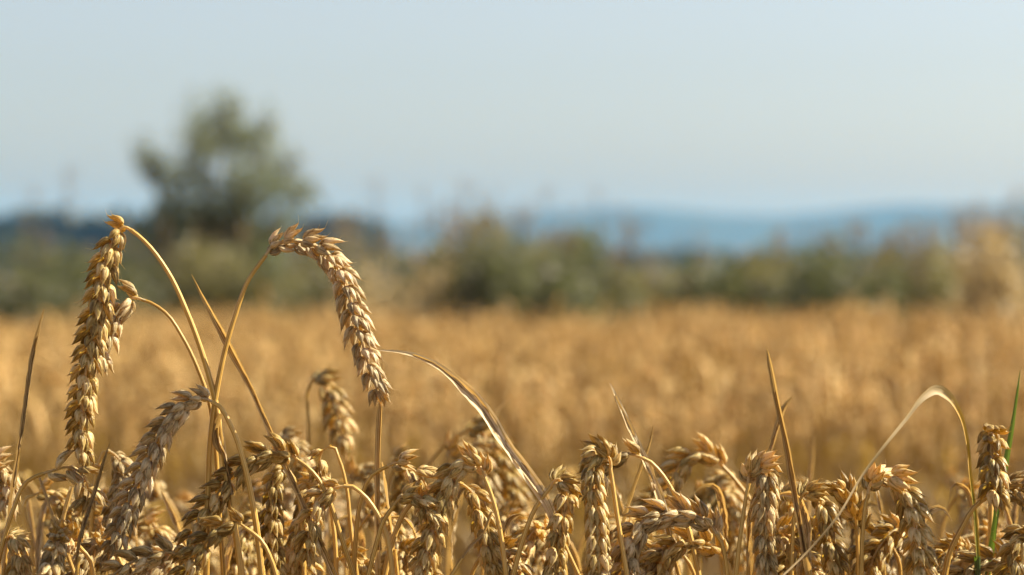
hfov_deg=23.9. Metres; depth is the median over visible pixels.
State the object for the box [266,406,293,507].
wheat plant
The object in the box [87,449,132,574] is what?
wheat plant
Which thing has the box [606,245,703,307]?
weedy bush
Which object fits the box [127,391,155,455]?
wheat plant
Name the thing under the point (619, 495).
dry leaf
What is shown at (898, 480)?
wheat plant
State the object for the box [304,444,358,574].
wheat plant
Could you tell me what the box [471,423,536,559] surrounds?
wheat plant
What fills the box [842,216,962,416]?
weedy bush
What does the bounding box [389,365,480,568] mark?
wheat plant
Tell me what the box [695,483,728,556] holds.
dry leaf
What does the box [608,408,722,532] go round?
wheat plant
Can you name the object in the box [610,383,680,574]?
dry stalk
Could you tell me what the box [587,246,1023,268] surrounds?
woods
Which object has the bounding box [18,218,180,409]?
weedy bush
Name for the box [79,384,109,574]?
wheat plant
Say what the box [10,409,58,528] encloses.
wheat plant
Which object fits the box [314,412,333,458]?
wheat plant
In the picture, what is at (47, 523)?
wheat plant
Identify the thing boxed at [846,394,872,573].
wheat plant
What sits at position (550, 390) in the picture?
wheat plant
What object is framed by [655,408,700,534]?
wheat plant
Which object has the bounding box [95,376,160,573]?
wheat plant
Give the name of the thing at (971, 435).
wheat plant
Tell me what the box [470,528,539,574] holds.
wheat plant
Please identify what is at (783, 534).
wheat plant
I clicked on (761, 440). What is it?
wheat plant
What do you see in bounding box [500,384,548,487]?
wheat plant
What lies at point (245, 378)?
dry stalk
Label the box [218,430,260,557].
wheat plant
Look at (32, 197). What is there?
tall weed
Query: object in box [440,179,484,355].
tall weed
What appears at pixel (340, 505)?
wheat plant
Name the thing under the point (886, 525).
wheat plant
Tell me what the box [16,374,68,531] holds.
wheat plant
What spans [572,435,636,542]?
wheat plant
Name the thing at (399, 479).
wheat plant
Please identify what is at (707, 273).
weedy bush
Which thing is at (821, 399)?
wheat plant
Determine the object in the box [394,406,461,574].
wheat plant
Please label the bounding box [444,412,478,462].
wheat plant
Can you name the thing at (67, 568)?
wheat plant
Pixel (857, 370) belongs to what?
wheat plant
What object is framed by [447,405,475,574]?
wheat plant
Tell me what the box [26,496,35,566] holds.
dry stalk
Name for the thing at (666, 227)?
hills
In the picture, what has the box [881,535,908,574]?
wheat plant
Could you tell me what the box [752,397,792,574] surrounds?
dry stalk
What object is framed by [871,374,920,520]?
wheat plant
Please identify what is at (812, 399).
wheat plant
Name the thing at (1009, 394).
wheat plant
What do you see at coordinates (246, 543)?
wheat plant
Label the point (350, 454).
wheat plant
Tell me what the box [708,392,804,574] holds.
wheat plant
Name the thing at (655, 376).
wheat plant
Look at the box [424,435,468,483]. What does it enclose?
wheat plant
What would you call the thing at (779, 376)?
wheat plant
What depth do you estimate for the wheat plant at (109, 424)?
4.12 m
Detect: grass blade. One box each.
[783,385,980,574]
[985,373,1019,574]
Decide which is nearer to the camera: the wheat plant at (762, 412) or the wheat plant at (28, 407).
the wheat plant at (762, 412)
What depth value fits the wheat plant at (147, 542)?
1.24 m
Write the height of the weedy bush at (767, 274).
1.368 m
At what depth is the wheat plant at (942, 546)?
1.08 m
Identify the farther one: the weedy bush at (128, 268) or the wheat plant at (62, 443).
the weedy bush at (128, 268)
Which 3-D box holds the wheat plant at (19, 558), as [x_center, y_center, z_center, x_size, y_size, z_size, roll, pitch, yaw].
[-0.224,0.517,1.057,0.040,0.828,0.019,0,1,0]
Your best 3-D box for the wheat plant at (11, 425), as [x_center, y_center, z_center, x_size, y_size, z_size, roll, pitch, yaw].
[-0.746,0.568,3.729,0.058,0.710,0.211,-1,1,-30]
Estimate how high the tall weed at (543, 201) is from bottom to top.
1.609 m
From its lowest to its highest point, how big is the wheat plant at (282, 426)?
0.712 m
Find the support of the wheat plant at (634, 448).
on the ground
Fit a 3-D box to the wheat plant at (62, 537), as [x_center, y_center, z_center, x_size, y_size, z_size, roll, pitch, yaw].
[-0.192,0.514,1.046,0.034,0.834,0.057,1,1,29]
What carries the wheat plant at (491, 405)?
on the ground
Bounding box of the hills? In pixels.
[0,202,1023,249]
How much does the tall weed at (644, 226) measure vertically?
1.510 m
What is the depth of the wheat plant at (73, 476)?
1.05 m
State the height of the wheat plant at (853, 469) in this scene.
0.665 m
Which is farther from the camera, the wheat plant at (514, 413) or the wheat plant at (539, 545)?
the wheat plant at (514, 413)
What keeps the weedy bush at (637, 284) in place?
on the ground
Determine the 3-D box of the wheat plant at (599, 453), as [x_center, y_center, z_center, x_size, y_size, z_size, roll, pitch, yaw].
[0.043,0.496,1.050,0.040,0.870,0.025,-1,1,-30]
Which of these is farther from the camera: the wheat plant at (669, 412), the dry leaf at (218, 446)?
the wheat plant at (669, 412)
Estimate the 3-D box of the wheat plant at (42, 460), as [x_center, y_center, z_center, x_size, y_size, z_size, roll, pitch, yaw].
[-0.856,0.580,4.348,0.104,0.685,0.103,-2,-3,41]
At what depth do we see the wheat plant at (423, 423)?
4.37 m
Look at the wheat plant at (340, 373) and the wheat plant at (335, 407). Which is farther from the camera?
the wheat plant at (340, 373)
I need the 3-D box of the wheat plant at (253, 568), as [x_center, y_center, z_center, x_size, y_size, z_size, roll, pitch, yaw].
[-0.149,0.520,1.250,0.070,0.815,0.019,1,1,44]
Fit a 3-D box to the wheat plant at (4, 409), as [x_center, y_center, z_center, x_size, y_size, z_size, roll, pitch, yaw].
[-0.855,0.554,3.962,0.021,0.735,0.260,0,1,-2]
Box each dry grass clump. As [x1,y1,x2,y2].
[905,222,1022,308]
[938,200,1023,421]
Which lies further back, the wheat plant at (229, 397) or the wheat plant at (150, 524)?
the wheat plant at (229, 397)
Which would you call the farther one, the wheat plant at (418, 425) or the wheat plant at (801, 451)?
the wheat plant at (801, 451)
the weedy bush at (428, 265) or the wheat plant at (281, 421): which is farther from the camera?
the weedy bush at (428, 265)
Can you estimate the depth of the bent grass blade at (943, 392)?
1.05 m
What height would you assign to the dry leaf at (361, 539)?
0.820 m
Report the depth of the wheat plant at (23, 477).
1.48 m
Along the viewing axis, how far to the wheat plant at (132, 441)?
3.97 m
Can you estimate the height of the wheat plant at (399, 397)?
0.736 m
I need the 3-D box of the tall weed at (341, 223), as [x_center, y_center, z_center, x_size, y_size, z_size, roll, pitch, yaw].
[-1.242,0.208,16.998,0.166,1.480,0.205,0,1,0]
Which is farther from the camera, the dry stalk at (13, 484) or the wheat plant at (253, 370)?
the wheat plant at (253, 370)
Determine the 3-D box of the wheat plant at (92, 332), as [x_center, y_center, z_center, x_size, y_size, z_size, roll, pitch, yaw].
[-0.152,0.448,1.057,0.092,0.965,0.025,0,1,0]
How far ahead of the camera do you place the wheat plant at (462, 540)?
4.02 m
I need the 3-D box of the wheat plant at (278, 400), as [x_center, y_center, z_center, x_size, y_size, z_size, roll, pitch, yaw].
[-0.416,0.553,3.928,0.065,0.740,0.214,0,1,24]
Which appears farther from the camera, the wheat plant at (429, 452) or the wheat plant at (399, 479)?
the wheat plant at (429, 452)
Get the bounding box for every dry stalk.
[1,309,43,574]
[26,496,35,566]
[38,477,74,574]
[60,487,73,519]
[74,443,109,574]
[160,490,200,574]
[191,274,336,574]
[374,358,382,574]
[382,462,398,574]
[450,511,492,574]
[490,398,509,438]
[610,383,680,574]
[618,426,652,544]
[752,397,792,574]
[767,350,811,574]
[805,434,814,514]
[1004,506,1015,559]
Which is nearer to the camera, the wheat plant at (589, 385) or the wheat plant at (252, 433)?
the wheat plant at (252, 433)
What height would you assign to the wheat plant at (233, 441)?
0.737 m
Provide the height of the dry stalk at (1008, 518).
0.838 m
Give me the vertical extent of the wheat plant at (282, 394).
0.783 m
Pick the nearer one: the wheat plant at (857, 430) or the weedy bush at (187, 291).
the wheat plant at (857, 430)
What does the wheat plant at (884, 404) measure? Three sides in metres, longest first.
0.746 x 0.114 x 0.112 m
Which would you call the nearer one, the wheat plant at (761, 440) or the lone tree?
the wheat plant at (761, 440)
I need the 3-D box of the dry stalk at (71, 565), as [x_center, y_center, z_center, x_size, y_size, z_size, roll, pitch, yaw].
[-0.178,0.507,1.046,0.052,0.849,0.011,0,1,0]
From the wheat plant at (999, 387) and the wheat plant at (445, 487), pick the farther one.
the wheat plant at (999, 387)
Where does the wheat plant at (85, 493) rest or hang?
on the ground
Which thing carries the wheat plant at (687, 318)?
on the ground
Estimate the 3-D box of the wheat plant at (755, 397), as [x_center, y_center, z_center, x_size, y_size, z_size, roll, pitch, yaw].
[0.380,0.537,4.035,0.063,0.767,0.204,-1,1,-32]
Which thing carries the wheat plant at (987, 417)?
on the ground
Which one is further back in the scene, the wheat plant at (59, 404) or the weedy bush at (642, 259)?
the weedy bush at (642, 259)
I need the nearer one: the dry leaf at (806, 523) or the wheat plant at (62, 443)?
the dry leaf at (806, 523)
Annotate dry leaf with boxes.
[35,496,64,574]
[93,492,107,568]
[130,503,138,558]
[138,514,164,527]
[212,413,242,574]
[225,521,265,574]
[322,478,343,574]
[331,515,366,557]
[379,350,580,574]
[387,515,417,538]
[450,483,472,572]
[502,513,526,548]
[579,476,624,514]
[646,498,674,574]
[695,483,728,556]
[746,489,784,574]
[779,490,811,570]
[849,501,877,568]
[857,485,885,574]
[912,504,951,572]
[947,482,978,552]
[1011,479,1023,523]
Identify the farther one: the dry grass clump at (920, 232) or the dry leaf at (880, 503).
the dry grass clump at (920, 232)
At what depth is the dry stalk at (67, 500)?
1.07 m
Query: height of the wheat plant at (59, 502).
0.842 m
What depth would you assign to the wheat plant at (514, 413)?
3.96 m
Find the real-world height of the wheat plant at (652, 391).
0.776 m
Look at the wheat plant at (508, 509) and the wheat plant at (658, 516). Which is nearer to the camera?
the wheat plant at (658, 516)
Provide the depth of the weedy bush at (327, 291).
19.23 m
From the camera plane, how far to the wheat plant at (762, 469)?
1.04 m
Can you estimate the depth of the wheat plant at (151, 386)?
4.07 m
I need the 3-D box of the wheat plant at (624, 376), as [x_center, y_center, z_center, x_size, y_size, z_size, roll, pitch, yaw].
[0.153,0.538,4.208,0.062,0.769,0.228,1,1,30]
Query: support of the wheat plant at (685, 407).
on the ground
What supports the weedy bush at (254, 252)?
on the ground
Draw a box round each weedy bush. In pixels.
[0,222,140,405]
[1,238,164,349]
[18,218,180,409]
[118,220,247,390]
[160,232,315,409]
[195,222,332,355]
[283,211,409,389]
[293,241,423,409]
[326,211,481,407]
[380,225,466,407]
[407,196,535,362]
[429,210,608,422]
[499,226,623,288]
[516,213,654,401]
[581,226,705,392]
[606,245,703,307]
[618,233,684,304]
[639,231,787,397]
[688,241,823,308]
[719,234,826,333]
[747,227,870,293]
[762,218,917,421]
[821,229,921,300]
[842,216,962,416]
[904,213,983,400]
[991,182,1023,289]
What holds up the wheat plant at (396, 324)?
on the ground
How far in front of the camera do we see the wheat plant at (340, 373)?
4.21 m
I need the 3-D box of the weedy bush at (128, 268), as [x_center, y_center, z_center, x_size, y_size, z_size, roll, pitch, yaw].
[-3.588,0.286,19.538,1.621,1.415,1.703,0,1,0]
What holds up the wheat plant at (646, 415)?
on the ground
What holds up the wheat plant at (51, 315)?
on the ground
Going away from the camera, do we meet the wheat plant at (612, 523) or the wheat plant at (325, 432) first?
the wheat plant at (612, 523)
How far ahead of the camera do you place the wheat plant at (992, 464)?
1.04 m
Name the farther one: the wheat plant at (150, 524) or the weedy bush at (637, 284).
the weedy bush at (637, 284)
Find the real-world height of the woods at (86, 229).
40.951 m
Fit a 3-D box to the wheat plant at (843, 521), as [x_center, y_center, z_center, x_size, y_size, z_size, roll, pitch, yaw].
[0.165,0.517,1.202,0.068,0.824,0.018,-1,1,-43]
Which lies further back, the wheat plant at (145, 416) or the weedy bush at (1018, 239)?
the weedy bush at (1018, 239)
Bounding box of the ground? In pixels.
[0,249,1023,574]
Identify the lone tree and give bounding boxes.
[123,78,325,303]
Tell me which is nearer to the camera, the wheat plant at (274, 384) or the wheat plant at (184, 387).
the wheat plant at (184, 387)
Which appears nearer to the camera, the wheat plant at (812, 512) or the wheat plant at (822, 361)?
the wheat plant at (812, 512)
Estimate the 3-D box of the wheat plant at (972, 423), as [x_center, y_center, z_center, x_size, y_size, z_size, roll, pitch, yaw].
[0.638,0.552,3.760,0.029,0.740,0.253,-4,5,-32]
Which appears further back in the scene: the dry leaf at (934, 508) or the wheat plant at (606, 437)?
the wheat plant at (606, 437)
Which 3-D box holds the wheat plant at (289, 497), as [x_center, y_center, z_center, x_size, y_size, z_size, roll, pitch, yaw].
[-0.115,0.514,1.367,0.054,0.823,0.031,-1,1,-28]
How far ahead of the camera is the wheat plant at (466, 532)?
3.67 m
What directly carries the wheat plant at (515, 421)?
on the ground
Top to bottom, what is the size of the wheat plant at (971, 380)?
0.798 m
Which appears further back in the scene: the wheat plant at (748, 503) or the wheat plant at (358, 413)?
the wheat plant at (358, 413)
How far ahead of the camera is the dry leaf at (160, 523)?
1.19 m
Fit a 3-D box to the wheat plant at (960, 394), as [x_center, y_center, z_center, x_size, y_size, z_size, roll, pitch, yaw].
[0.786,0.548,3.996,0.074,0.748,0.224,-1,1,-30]
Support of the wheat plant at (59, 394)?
on the ground
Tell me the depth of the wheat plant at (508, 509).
1.20 m
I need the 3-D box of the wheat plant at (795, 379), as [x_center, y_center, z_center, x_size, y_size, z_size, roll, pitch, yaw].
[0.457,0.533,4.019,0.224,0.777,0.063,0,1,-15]
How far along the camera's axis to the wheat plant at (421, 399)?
3.76 m
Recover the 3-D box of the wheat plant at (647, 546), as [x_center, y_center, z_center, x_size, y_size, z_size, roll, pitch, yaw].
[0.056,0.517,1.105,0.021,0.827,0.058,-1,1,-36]
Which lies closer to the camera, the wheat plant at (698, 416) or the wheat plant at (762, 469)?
the wheat plant at (762, 469)
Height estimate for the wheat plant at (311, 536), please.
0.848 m
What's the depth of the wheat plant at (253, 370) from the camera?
3.85 m
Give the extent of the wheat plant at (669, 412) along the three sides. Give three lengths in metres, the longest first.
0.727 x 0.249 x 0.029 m
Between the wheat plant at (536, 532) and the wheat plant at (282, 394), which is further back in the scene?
the wheat plant at (282, 394)
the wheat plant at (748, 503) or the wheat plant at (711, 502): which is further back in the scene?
the wheat plant at (748, 503)
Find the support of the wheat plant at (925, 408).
on the ground
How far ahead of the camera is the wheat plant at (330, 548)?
1.35 m
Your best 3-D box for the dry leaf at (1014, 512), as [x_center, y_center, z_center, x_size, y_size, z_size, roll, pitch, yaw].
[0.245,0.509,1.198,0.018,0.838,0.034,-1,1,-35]
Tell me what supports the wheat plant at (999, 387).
on the ground
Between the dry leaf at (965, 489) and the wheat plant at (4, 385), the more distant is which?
the wheat plant at (4, 385)
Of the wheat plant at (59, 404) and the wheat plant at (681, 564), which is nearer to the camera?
the wheat plant at (681, 564)
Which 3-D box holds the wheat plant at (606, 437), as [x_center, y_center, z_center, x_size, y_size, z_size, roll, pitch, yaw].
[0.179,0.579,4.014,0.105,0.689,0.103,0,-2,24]
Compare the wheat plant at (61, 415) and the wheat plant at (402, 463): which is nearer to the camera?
the wheat plant at (402, 463)
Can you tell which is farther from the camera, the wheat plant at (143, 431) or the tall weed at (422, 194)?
the tall weed at (422, 194)
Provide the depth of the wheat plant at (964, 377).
3.73 m
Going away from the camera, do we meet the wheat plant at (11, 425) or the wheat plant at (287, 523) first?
the wheat plant at (287, 523)
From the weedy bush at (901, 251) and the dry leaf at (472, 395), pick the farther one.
the weedy bush at (901, 251)
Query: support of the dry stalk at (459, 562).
on the ground
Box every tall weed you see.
[21,185,53,321]
[44,166,83,330]
[323,212,345,253]
[359,179,386,309]
[401,187,443,305]
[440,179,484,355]
[477,186,499,244]
[526,187,570,321]
[572,187,622,322]
[613,208,651,326]
[835,218,870,308]
[902,216,932,313]
[959,198,991,290]
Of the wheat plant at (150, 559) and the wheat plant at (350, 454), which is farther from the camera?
the wheat plant at (350, 454)
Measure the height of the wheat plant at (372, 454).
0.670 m
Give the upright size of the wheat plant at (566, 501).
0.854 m
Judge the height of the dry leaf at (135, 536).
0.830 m
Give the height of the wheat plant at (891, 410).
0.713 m
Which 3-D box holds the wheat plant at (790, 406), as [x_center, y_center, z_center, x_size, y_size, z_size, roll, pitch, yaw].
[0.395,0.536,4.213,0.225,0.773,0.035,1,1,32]
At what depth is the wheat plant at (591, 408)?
3.86 m
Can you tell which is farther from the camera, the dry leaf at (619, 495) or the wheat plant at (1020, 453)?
the wheat plant at (1020, 453)
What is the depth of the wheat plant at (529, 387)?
3.81 m
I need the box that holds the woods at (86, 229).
[0,203,399,276]
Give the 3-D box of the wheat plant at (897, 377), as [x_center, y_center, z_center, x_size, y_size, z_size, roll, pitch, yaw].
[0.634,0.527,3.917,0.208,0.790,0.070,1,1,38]
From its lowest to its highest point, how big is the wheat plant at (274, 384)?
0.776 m
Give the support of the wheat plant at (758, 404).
on the ground
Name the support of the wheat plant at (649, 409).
on the ground
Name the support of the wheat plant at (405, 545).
on the ground
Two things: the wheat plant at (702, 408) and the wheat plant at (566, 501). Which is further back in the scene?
the wheat plant at (702, 408)
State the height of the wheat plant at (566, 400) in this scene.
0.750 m
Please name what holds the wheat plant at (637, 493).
on the ground
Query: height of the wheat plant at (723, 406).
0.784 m
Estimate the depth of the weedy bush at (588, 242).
17.70 m
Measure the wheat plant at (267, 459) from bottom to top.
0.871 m
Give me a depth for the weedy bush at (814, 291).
16.72 m
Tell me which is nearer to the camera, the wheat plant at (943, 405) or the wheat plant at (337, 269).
the wheat plant at (337, 269)
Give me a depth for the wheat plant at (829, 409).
4.08 m
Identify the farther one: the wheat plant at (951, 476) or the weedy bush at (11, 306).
the weedy bush at (11, 306)
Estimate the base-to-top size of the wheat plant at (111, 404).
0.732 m
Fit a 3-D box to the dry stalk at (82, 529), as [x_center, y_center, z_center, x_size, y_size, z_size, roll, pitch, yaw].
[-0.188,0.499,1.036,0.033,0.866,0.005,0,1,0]
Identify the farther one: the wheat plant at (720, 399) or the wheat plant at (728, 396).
the wheat plant at (728, 396)
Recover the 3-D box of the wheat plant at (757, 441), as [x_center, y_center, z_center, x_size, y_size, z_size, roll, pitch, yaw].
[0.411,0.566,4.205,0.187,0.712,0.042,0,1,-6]
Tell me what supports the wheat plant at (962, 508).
on the ground
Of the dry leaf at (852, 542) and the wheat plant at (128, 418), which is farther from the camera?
the wheat plant at (128, 418)
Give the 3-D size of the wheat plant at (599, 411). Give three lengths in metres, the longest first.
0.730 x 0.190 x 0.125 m
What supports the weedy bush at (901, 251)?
on the ground
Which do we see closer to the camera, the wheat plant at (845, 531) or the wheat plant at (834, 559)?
the wheat plant at (834, 559)
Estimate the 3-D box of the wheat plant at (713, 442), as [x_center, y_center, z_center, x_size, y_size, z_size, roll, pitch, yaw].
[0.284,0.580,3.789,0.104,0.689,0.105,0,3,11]
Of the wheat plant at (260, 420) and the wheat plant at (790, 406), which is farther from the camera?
the wheat plant at (790, 406)
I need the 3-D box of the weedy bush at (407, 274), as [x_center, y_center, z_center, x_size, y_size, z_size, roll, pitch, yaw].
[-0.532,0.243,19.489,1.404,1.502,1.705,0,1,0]
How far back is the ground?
14.08 m
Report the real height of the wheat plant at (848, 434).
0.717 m
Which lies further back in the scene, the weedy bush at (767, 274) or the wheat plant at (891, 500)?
the weedy bush at (767, 274)
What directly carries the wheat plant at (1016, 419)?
on the ground
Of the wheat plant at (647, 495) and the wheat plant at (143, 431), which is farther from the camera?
the wheat plant at (143, 431)
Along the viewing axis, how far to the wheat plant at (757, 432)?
4.06 m
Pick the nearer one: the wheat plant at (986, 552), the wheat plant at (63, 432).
the wheat plant at (986, 552)
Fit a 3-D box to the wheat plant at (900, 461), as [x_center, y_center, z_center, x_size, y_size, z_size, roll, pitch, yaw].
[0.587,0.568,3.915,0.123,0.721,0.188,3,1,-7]
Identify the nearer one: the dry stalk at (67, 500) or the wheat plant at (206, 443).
the dry stalk at (67, 500)
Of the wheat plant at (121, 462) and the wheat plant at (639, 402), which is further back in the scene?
the wheat plant at (639, 402)
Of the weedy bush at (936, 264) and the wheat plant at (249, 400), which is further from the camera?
the weedy bush at (936, 264)
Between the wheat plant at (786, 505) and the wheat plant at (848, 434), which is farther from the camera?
the wheat plant at (848, 434)
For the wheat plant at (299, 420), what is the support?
on the ground
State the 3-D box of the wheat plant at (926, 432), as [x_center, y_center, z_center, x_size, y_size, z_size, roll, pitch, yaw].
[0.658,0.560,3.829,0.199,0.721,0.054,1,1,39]
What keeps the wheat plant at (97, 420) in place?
on the ground
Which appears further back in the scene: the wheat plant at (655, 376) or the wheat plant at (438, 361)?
the wheat plant at (438, 361)
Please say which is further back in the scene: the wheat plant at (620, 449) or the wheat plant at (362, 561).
the wheat plant at (620, 449)
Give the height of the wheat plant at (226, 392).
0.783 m
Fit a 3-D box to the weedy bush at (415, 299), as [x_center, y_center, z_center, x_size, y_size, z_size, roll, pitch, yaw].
[-0.748,0.212,16.941,1.148,1.492,1.608,0,1,20]
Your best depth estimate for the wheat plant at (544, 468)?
3.75 m
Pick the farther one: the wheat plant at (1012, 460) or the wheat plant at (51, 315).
the wheat plant at (51, 315)
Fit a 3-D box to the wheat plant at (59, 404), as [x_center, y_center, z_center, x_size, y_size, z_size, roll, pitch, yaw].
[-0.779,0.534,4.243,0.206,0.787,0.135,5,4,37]
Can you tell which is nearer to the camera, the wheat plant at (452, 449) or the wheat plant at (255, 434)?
the wheat plant at (452, 449)
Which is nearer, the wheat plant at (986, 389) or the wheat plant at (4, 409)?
the wheat plant at (4, 409)
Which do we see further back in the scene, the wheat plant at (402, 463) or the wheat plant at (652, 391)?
the wheat plant at (652, 391)
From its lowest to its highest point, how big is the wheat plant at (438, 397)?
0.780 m
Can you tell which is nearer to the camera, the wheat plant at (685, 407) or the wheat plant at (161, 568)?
the wheat plant at (161, 568)
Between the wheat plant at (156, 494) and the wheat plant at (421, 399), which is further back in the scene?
the wheat plant at (421, 399)
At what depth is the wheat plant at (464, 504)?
3.97 m
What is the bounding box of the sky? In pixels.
[0,0,1023,222]
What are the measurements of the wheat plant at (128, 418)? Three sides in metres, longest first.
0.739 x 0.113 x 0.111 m
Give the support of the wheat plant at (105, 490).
on the ground
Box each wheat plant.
[0,381,8,460]
[0,382,53,489]
[0,396,43,501]
[0,402,6,447]
[0,445,23,522]
[0,447,114,563]
[0,470,47,550]
[0,524,37,574]
[0,525,42,573]
[1,381,73,526]
[1,439,70,559]
[2,423,44,566]
[5,423,44,563]
[6,404,40,521]
[8,309,105,467]
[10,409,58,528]
[13,383,91,530]
[15,363,68,524]
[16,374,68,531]
[17,387,67,526]
[21,389,49,532]
[22,477,88,574]
[25,505,80,547]
[30,392,96,505]
[32,420,89,532]
[34,514,94,574]
[39,554,86,574]
[42,377,113,573]
[48,490,109,574]
[51,433,97,574]
[55,383,74,490]
[60,210,244,574]
[60,417,68,487]
[65,520,123,574]
[71,390,101,486]
[76,278,225,574]
[77,502,134,574]
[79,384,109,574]
[79,473,144,569]
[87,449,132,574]
[94,383,264,574]
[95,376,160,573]
[96,378,198,559]
[97,528,187,574]
[98,395,178,505]
[112,476,183,573]
[122,366,237,538]
[124,400,192,529]
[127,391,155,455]
[128,397,238,529]
[128,503,178,574]
[131,541,185,574]
[132,380,182,471]
[133,527,200,570]
[134,405,191,527]
[138,416,167,525]
[140,414,269,572]
[141,436,178,539]
[149,375,229,525]
[155,396,192,506]
[159,507,277,574]
[162,487,219,574]
[164,409,235,533]
[167,429,355,574]
[170,369,310,523]
[170,397,214,557]
[175,373,231,573]
[175,395,273,529]
[181,394,243,513]
[200,402,217,570]
[200,508,265,574]
[203,215,396,574]
[217,502,265,574]
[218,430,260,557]
[218,484,250,574]
[220,392,255,546]
[224,366,258,513]
[229,474,292,573]
[231,411,276,573]
[243,458,305,574]
[245,408,273,466]
[247,398,303,510]
[251,427,266,479]
[257,384,343,571]
[257,519,325,574]
[262,393,288,518]
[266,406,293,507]
[266,425,314,574]
[270,371,390,574]
[272,409,320,574]
[279,364,288,517]
[280,417,292,469]
[282,464,338,574]
[283,479,333,560]
[287,407,338,546]
[288,478,394,574]
[295,410,353,548]
[302,305,343,447]
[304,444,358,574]
[305,363,360,574]
[306,415,352,462]
[312,429,339,478]
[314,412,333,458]
[320,487,348,549]
[320,510,384,574]
[324,419,359,492]
[326,444,374,488]
[327,367,393,503]
[327,536,380,574]
[328,483,374,547]
[338,429,385,563]
[344,454,390,574]
[348,487,411,574]
[350,400,466,544]
[352,447,453,571]
[361,400,412,555]
[366,440,435,551]
[366,479,451,574]
[375,405,468,531]
[380,529,420,568]
[382,481,508,574]
[385,441,417,570]
[388,538,442,574]
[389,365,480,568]
[390,315,480,378]
[394,394,401,442]
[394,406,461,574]
[404,495,450,569]
[405,439,507,574]
[415,420,426,477]
[417,352,444,475]
[417,364,470,574]
[421,399,468,574]
[423,390,464,567]
[424,411,535,522]
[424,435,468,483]
[431,377,509,574]
[433,393,489,574]
[436,427,503,570]
[441,399,542,574]
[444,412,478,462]
[446,473,510,574]
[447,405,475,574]
[448,414,473,547]
[449,410,479,574]
[451,355,572,530]
[455,385,487,483]
[462,373,545,574]
[464,408,527,568]
[465,519,477,557]
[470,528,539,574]
[471,367,536,516]
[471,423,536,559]
[472,481,539,569]
[481,496,545,574]
[489,404,585,541]
[498,400,545,485]
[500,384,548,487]
[504,400,553,457]
[508,512,567,574]
[510,369,524,521]
[511,464,585,574]
[518,368,578,520]
[521,352,532,574]
[521,380,577,574]
[521,521,581,574]
[522,397,581,572]
[534,422,547,487]
[537,378,583,569]
[538,431,624,574]
[543,464,580,517]
[545,397,602,552]
[568,391,597,574]
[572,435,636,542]
[573,416,629,550]
[574,382,617,574]
[575,507,615,574]
[576,433,628,574]
[577,437,700,574]
[579,515,635,574]
[582,387,631,504]
[582,399,654,515]
[584,374,642,531]
[585,411,614,513]
[586,375,627,502]
[598,428,608,440]
[606,389,642,504]
[608,362,705,574]
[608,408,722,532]
[609,483,728,574]
[609,518,663,567]
[611,404,669,563]
[613,389,706,518]
[616,487,659,540]
[618,411,700,541]
[619,405,669,476]
[626,372,656,518]
[631,480,691,574]
[634,393,701,574]
[636,535,695,574]
[639,523,732,574]
[646,430,750,538]
[647,416,658,542]
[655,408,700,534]
[655,411,764,541]
[657,368,687,574]
[663,503,723,574]
[666,395,704,573]
[676,403,689,460]
[677,438,727,472]
[682,419,732,494]
[683,302,689,493]
[683,377,768,574]
[687,387,751,506]
[687,467,752,574]
[693,469,753,574]
[699,481,754,564]
[704,380,775,574]
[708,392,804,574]
[710,375,745,574]
[715,373,779,574]
[723,386,783,483]
[728,382,777,540]
[732,367,792,484]
[733,375,775,450]
[734,375,794,507]
[734,446,784,574]
[737,382,753,539]
[739,392,782,515]
[744,375,812,484]
[749,385,832,567]
[750,410,796,492]
[754,511,826,574]
[771,364,787,434]
[775,482,810,574]
[775,515,831,574]
[777,382,822,462]
[777,468,805,552]
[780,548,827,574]
[789,475,850,574]
[804,502,814,547]
[811,506,859,570]
[812,366,826,508]
[815,356,831,499]
[817,404,887,514]
[820,406,860,481]
[821,469,873,574]
[826,381,939,530]
[827,373,880,559]
[831,492,883,548]
[832,394,888,537]
[844,446,861,534]
[845,368,950,574]
[845,413,908,545]
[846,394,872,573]
[846,404,894,513]
[846,521,901,574]
[852,370,910,574]
[852,510,907,574]
[853,361,862,563]
[855,487,903,562]
[858,408,933,547]
[859,459,948,574]
[865,412,979,563]
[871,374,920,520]
[881,394,947,532]
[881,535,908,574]
[895,384,970,568]
[903,380,966,448]
[910,364,973,574]
[916,305,973,486]
[921,367,1013,530]
[921,408,958,558]
[922,531,981,574]
[923,414,962,535]
[927,464,970,545]
[937,475,1008,567]
[937,535,1004,574]
[939,380,977,535]
[942,469,1023,574]
[951,370,1004,557]
[951,517,1004,568]
[954,400,1018,531]
[954,480,1010,564]
[956,391,1020,530]
[959,409,974,514]
[964,423,1011,574]
[969,364,1023,526]
[972,400,991,423]
[974,363,1005,520]
[982,373,1023,456]
[984,390,1023,574]
[988,524,1023,574]
[1004,436,1023,519]
[1016,407,1023,471]
[1018,430,1023,470]
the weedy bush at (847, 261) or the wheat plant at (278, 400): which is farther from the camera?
the weedy bush at (847, 261)

